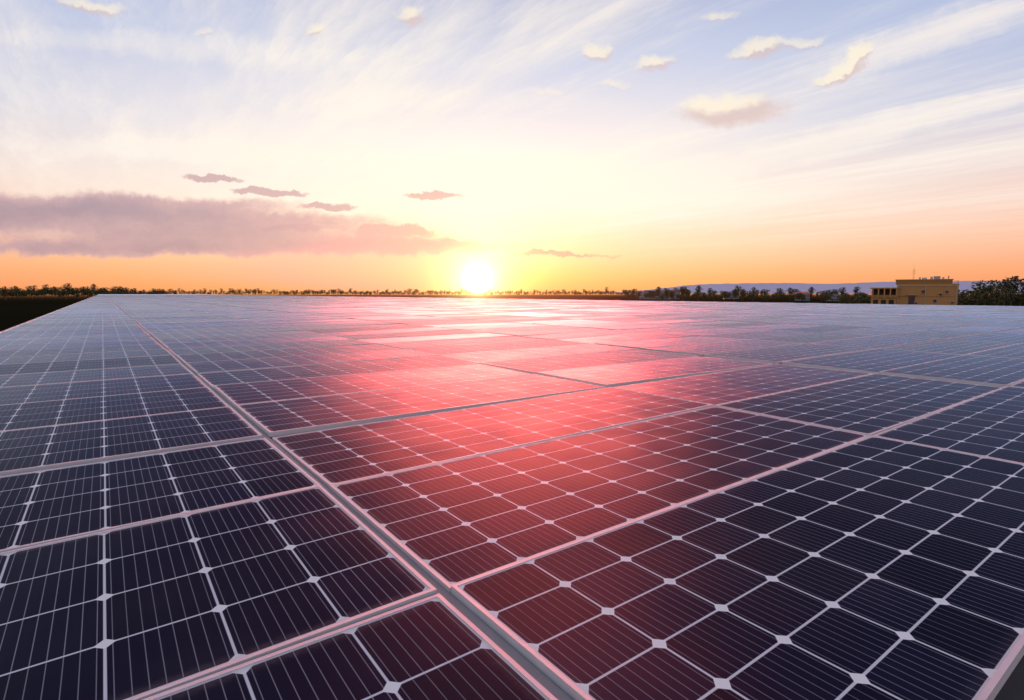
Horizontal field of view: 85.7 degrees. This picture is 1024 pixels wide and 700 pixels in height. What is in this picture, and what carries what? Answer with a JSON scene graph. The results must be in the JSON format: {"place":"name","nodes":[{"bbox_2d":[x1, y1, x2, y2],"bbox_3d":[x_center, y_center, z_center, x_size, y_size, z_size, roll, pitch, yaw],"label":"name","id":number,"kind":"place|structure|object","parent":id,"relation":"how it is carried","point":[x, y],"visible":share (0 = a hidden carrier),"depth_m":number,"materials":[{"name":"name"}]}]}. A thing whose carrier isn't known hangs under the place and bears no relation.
{"place":"outdoors","nodes":[
{"label":"outdoors","id":0,"kind":"place"},
{"bbox_2d":[0,294,1023,331],"bbox_3d":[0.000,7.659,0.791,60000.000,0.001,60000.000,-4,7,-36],"label":"ground","id":1,"kind":"structure","parent":0,"point":[14,311],"depth_m":563.66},
{"bbox_2d":[2,286,9,300],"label":"tree","id":2,"kind":"object","parent":1,"relation":"on","point":[4,290],"visible":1,"depth_m":558.02,"materials":[{"name":"green plant"}]},
{"bbox_2d":[13,288,23,298],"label":"tree","id":3,"kind":"object","parent":1,"relation":"on","point":[19,291],"visible":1,"depth_m":680.04,"materials":[{"name":"green plant"}]},
{"bbox_2d":[25,290,35,296],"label":"tree","id":4,"kind":"object","parent":1,"relation":"on","point":[30,293],"visible":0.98,"depth_m":676.09,"materials":[{"name":"green plant"}]},
{"bbox_2d":[36,289,47,298],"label":"tree","id":5,"kind":"object","parent":1,"relation":"on","point":[43,292],"visible":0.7,"depth_m":728.46,"materials":[{"name":"green plant"}]},
{"bbox_2d":[44,287,57,298],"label":"tree","id":6,"kind":"object","parent":1,"relation":"on","point":[48,292],"visible":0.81,"depth_m":743.38,"materials":[{"name":"green plant"}]},
{"bbox_2d":[51,286,56,298],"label":"tree","id":7,"kind":"object","parent":1,"relation":"on","point":[54,291],"visible":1,"depth_m":705.33,"materials":[{"name":"green plant"}]},
{"bbox_2d":[58,286,65,297],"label":"tree","id":8,"kind":"object","parent":1,"relation":"on","point":[62,288],"visible":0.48,"depth_m":766.46,"materials":[{"name":"green plant"}]},
{"bbox_2d":[59,290,66,298],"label":"tree","id":9,"kind":"object","parent":1,"relation":"on","point":[63,293],"visible":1,"depth_m":745.65,"materials":[{"name":"green plant"}]},
{"bbox_2d":[61,283,74,298],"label":"tree","id":10,"kind":"object","parent":1,"relation":"on","point":[68,288],"visible":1,"depth_m":746.73,"materials":[{"name":"green plant"}]},
{"bbox_2d":[74,288,81,298],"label":"tree","id":11,"kind":"object","parent":1,"relation":"on","point":[77,291],"visible":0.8,"depth_m":742.38,"materials":[{"name":"green plant"}]},
{"bbox_2d":[78,286,86,298],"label":"tree","id":12,"kind":"object","parent":1,"relation":"on","point":[83,291],"visible":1,"depth_m":717.88,"materials":[{"name":"green plant"}]},
{"bbox_2d":[90,284,96,293],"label":"tree","id":13,"kind":"object","parent":1,"relation":"on","point":[93,287],"visible":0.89,"depth_m":839.47,"materials":[{"name":"green plant"}]},
{"bbox_2d":[95,288,105,293],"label":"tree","id":14,"kind":"object","parent":1,"relation":"on","point":[101,291],"visible":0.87,"depth_m":753.81,"materials":[{"name":"green plant"}]},
{"bbox_2d":[114,286,127,293],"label":"tree","id":15,"kind":"object","parent":1,"relation":"on","point":[119,290],"visible":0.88,"depth_m":766.30,"materials":[{"name":"green plant"}]},
{"bbox_2d":[151,289,162,293],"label":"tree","id":16,"kind":"object","parent":1,"relation":"on","point":[155,291],"visible":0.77,"depth_m":753.74,"materials":[{"name":"green plant"}]},
{"bbox_2d":[1,294,1023,699],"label":"warehouse","id":17,"kind":"structure","parent":1,"relation":"on","point":[1013,688],"depth_m":2.40,"materials":[{"name":"metal"}]},
{"bbox_2d":[0,294,1023,699],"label":"solar array","id":18,"kind":"object","parent":17,"relation":"on","point":[452,498],"visible":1,"depth_m":3.48,"materials":[{"name":"glass"}]},
{"bbox_2d":[629,289,637,296],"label":"tree","id":19,"kind":"object","parent":1,"relation":"on","point":[633,291],"visible":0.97,"depth_m":629.13,"materials":[{"name":"green plant"}]},
{"bbox_2d":[647,291,654,300],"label":"tree","id":20,"kind":"object","parent":1,"relation":"on","point":[650,294],"visible":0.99,"depth_m":521.27,"materials":[{"name":"green plant"}]},
{"bbox_2d":[655,287,662,299],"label":"tree","id":21,"kind":"object","parent":1,"relation":"on","point":[658,290],"visible":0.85,"depth_m":635.71,"materials":[{"name":"green plant"}]},
{"bbox_2d":[662,288,668,300],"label":"tree","id":22,"kind":"object","parent":1,"relation":"on","point":[666,290],"visible":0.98,"depth_m":532.75,"materials":[{"name":"green plant"}]},
{"bbox_2d":[669,290,675,299],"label":"tree","id":23,"kind":"object","parent":1,"relation":"on","point":[672,293],"visible":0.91,"depth_m":586.20,"materials":[{"name":"green plant"}]},
{"bbox_2d":[672,290,679,298],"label":"house","id":24,"kind":"structure","parent":1,"relation":"on","point":[676,293],"depth_m":687.76,"materials":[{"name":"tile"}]},
{"bbox_2d":[677,286,687,300],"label":"tree","id":25,"kind":"object","parent":1,"relation":"on","point":[683,289],"visible":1,"depth_m":553.28,"materials":[{"name":"green plant"}]},
{"bbox_2d":[695,285,702,300],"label":"tree","id":26,"kind":"object","parent":1,"relation":"on","point":[698,289],"visible":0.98,"depth_m":513.51,"materials":[{"name":"green plant"}]},
{"bbox_2d":[735,285,742,298],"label":"tree","id":27,"kind":"object","parent":1,"relation":"on","point":[738,288],"visible":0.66,"depth_m":672.08,"materials":[{"name":"green plant"}]},
{"bbox_2d":[738,289,745,300],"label":"tree","id":28,"kind":"object","parent":1,"relation":"on","point":[742,292],"visible":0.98,"depth_m":509.41,"materials":[{"name":"green plant"}]},
{"bbox_2d":[749,287,756,300],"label":"tree","id":29,"kind":"object","parent":1,"relation":"on","point":[753,292],"visible":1,"depth_m":497.52,"materials":[{"name":"green plant"}]},
{"bbox_2d":[761,289,770,300],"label":"tree","id":30,"kind":"object","parent":1,"relation":"on","point":[765,291],"visible":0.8,"depth_m":516.97,"materials":[{"name":"green plant"}]},
{"bbox_2d":[762,295,770,299],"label":"tree","id":31,"kind":"object","parent":1,"relation":"on","point":[766,297],"visible":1,"depth_m":476.53,"materials":[{"name":"green plant"}]},
{"bbox_2d":[775,288,784,296],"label":"tree","id":32,"kind":"object","parent":1,"relation":"on","point":[779,292],"visible":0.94,"depth_m":563.65,"materials":[{"name":"green plant"}]},
{"bbox_2d":[786,287,793,300],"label":"tree","id":33,"kind":"object","parent":1,"relation":"on","point":[789,292],"visible":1,"depth_m":523.64,"materials":[{"name":"green plant"}]},
{"bbox_2d":[795,293,802,301],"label":"tree","id":34,"kind":"object","parent":1,"relation":"on","point":[799,295],"visible":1,"depth_m":471.99,"materials":[{"name":"green plant"}]},
{"bbox_2d":[806,287,816,300],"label":"tree","id":35,"kind":"object","parent":1,"relation":"on","point":[810,289],"visible":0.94,"depth_m":549.40,"materials":[{"name":"green plant"}]},
{"bbox_2d":[817,291,826,301],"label":"tree","id":36,"kind":"object","parent":1,"relation":"on","point":[821,294],"visible":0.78,"depth_m":459.94,"materials":[{"name":"green plant"}]},
{"bbox_2d":[822,293,834,300],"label":"tree","id":37,"kind":"object","parent":1,"relation":"on","point":[825,296],"visible":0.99,"depth_m":362.87,"materials":[{"name":"green plant"}]},
{"bbox_2d":[835,295,848,303],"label":"tree","id":38,"kind":"object","parent":1,"relation":"on","point":[843,299],"visible":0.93,"depth_m":324.76,"materials":[{"name":"green plant"}]},
{"bbox_2d":[837,287,846,297],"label":"tree","id":39,"kind":"object","parent":1,"relation":"on","point":[842,292],"visible":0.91,"depth_m":496.07,"materials":[{"name":"green plant"}]},
{"bbox_2d":[845,296,856,303],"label":"tree","id":40,"kind":"object","parent":1,"relation":"on","point":[852,302],"visible":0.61,"depth_m":296.51,"materials":[{"name":"green plant"}]},
{"bbox_2d":[849,293,870,303],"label":"tree","id":41,"kind":"object","parent":1,"relation":"on","point":[863,300],"visible":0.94,"depth_m":277.27,"materials":[{"name":"green plant"}]},
{"bbox_2d":[958,289,970,304],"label":"tree","id":42,"kind":"object","parent":1,"relation":"on","point":[960,297],"visible":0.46,"depth_m":293.17,"materials":[{"name":"green plant"}]},
{"bbox_2d":[959,291,985,304],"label":"tree","id":43,"kind":"object","parent":1,"relation":"on","point":[972,299],"visible":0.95,"depth_m":252.33,"materials":[{"name":"green plant"}]},
{"bbox_2d":[972,287,988,300],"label":"tree","id":44,"kind":"object","parent":1,"relation":"on","point":[974,289],"visible":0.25,"depth_m":303.79,"materials":[{"name":"green plant"}]},
{"bbox_2d":[970,280,1003,305],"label":"tree","id":45,"kind":"object","parent":1,"relation":"on","point":[987,290],"visible":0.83,"depth_m":263.58,"materials":[{"name":"green plant"}]},
{"bbox_2d":[989,285,1009,305],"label":"tree","id":46,"kind":"object","parent":1,"relation":"on","point":[996,294],"visible":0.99,"depth_m":238.94,"materials":[{"name":"green plant"}]},
{"bbox_2d":[997,279,1011,305],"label":"tree","id":47,"kind":"object","parent":1,"relation":"on","point":[1004,280],"visible":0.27,"depth_m":290.11,"materials":[{"name":"green plant"}]},
{"bbox_2d":[1001,276,1023,305],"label":"tree","id":48,"kind":"object","parent":1,"relation":"on","point":[1012,287],"visible":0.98,"depth_m":250.34,"materials":[{"name":"green plant"}]},
{"bbox_2d":[1007,289,1023,305],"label":"tree","id":49,"kind":"object","parent":1,"relation":"on","point":[1019,300],"visible":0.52,"depth_m":314.65,"materials":[{"name":"green plant"}]},
{"bbox_2d":[0,0,1023,294],"label":"sky","id":50,"kind":"structure","parent":0,"point":[148,145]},
{"bbox_2d":[644,290,671,298],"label":"house","id":51,"kind":"structure","parent":0,"point":[647,291],"depth_m":675.01,"materials":[{"name":"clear glass"}]},
{"bbox_2d":[723,294,738,298],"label":"house","id":52,"kind":"structure","parent":0,"point":[731,297],"depth_m":703.37,"materials":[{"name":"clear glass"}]},
{"bbox_2d":[795,292,809,300],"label":"house","id":53,"kind":"structure","parent":0,"point":[807,294],"depth_m":546.23,"materials":[{"name":"tile"}]},
{"bbox_2d":[593,281,1023,293],"bbox_3d":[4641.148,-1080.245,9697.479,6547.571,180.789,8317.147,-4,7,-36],"label":"distant ridge","id":54,"kind":"structure","parent":0,"point":[863,287],"depth_m":8375.02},
{"bbox_2d":[827,294,840,300],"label":"house","id":55,"kind":"structure","parent":0,"point":[834,297],"depth_m":516.21,"materials":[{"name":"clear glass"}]},
{"bbox_2d":[870,269,958,304],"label":"ochre building","id":56,"kind":"structure","parent":0,"point":[936,290],"depth_m":164.66,"materials":[{"name":"paint"}]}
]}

